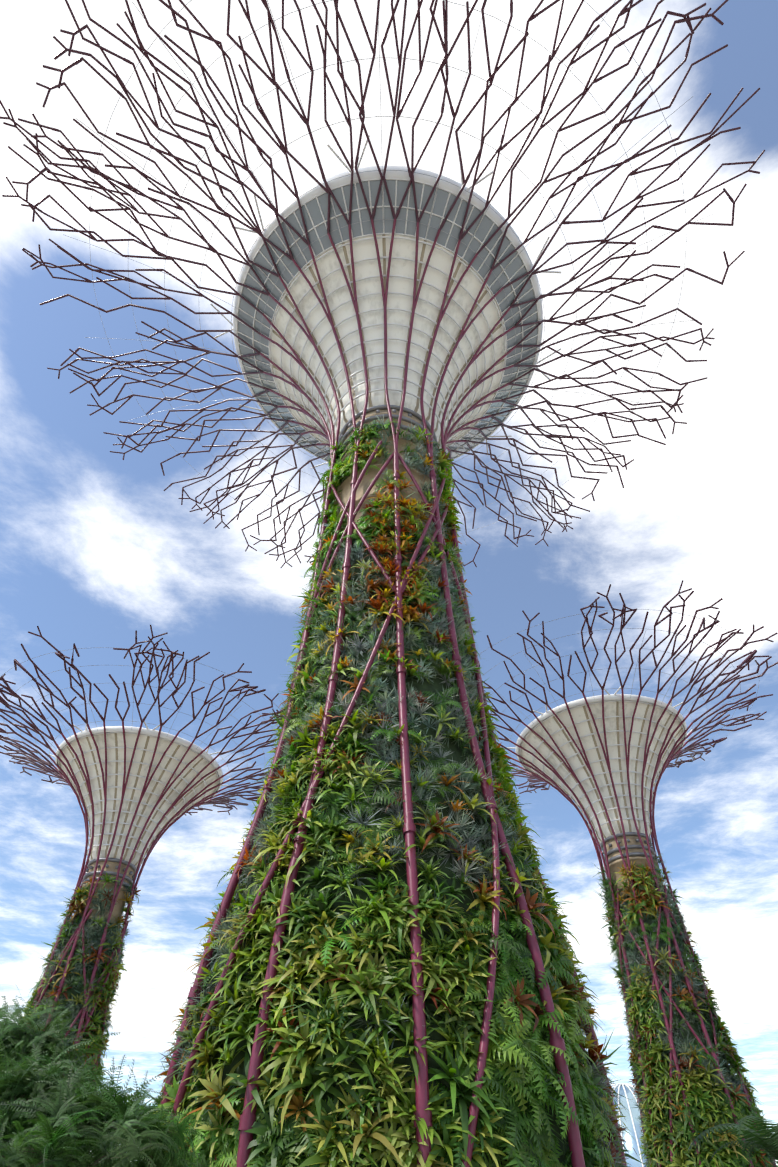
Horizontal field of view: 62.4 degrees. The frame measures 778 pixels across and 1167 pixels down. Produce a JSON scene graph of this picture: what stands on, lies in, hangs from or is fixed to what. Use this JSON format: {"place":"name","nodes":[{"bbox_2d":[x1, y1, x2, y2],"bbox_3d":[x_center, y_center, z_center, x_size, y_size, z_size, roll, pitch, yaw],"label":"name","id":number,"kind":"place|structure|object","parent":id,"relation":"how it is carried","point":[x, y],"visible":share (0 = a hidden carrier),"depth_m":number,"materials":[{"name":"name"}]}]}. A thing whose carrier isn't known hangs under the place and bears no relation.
{"place":"outdoors","nodes":[
{"label":"outdoors","id":0,"kind":"place"},
{"bbox_2d":[0,0,777,1164],"label":"sky","id":1,"kind":"structure","parent":0,"point":[95,552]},
{"bbox_2d":[611,1083,646,1166],"bbox_3d":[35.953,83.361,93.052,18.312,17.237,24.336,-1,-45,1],"label":"conservatory dome","id":2,"kind":"structure","parent":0,"point":[631,1123],"depth_m":89.77,"materials":[{"name":"clear glass"}]},
{"label":"ground","id":3,"kind":"structure","parent":0,"visible":0},
{"bbox_2d":[0,985,121,1126],"bbox_3d":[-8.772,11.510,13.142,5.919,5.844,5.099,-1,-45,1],"label":"feather tree","id":4,"kind":"object","parent":3,"relation":"on","point":[19,1036],"visible":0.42,"depth_m":13.87,"materials":[{"name":"green plant"}]},
{"bbox_2d":[0,1099,169,1166],"bbox_3d":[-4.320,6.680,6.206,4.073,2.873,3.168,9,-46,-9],"label":"shrub","id":5,"kind":"object","parent":3,"relation":"on","point":[39,1158],"visible":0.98,"depth_m":7.34,"materials":[{"name":"green plant"}]},
{"bbox_2d":[0,1032,205,1166],"bbox_3d":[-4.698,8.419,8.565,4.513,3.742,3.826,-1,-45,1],"label":"feather tree","id":6,"kind":"object","parent":3,"relation":"on","point":[49,1095],"visible":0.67,"depth_m":8.65,"materials":[{"name":"green plant"}]},
{"bbox_2d":[0,625,287,1129],"bbox_3d":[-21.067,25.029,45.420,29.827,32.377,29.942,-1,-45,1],"label":"supertree","id":7,"kind":"object","parent":3,"relation":"on","point":[137,791],"visible":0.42,"depth_m":49.68,"materials":[{"name":"plant"}]},
{"bbox_2d":[78,1093,213,1166],"bbox_3d":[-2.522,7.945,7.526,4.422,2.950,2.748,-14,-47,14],"label":"shrub","id":8,"kind":"object","parent":3,"relation":"on","point":[153,1129],"visible":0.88,"depth_m":7.91,"materials":[{"name":"green plant"}]},
{"bbox_2d":[0,0,764,1166],"bbox_3d":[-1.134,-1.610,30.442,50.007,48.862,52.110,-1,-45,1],"label":"supertree","id":9,"kind":"object","parent":3,"relation":"on","point":[386,976],"visible":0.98,"depth_m":21.23,"materials":[{"name":"plant"}]},
{"bbox_2d":[480,580,777,1166],"bbox_3d":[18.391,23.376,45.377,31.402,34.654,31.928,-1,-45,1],"label":"supertree","id":10,"kind":"object","parent":3,"relation":"on","point":[602,761],"visible":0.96,"depth_m":46.31,"materials":[{"name":"plant"}]},
{"bbox_2d":[688,1115,777,1162],"bbox_3d":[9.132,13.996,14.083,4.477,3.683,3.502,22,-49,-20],"label":"palm","id":11,"kind":"object","parent":3,"relation":"on","point":[769,1143],"visible":1,"depth_m":14.91,"materials":[{"name":"green plant"}]}
]}

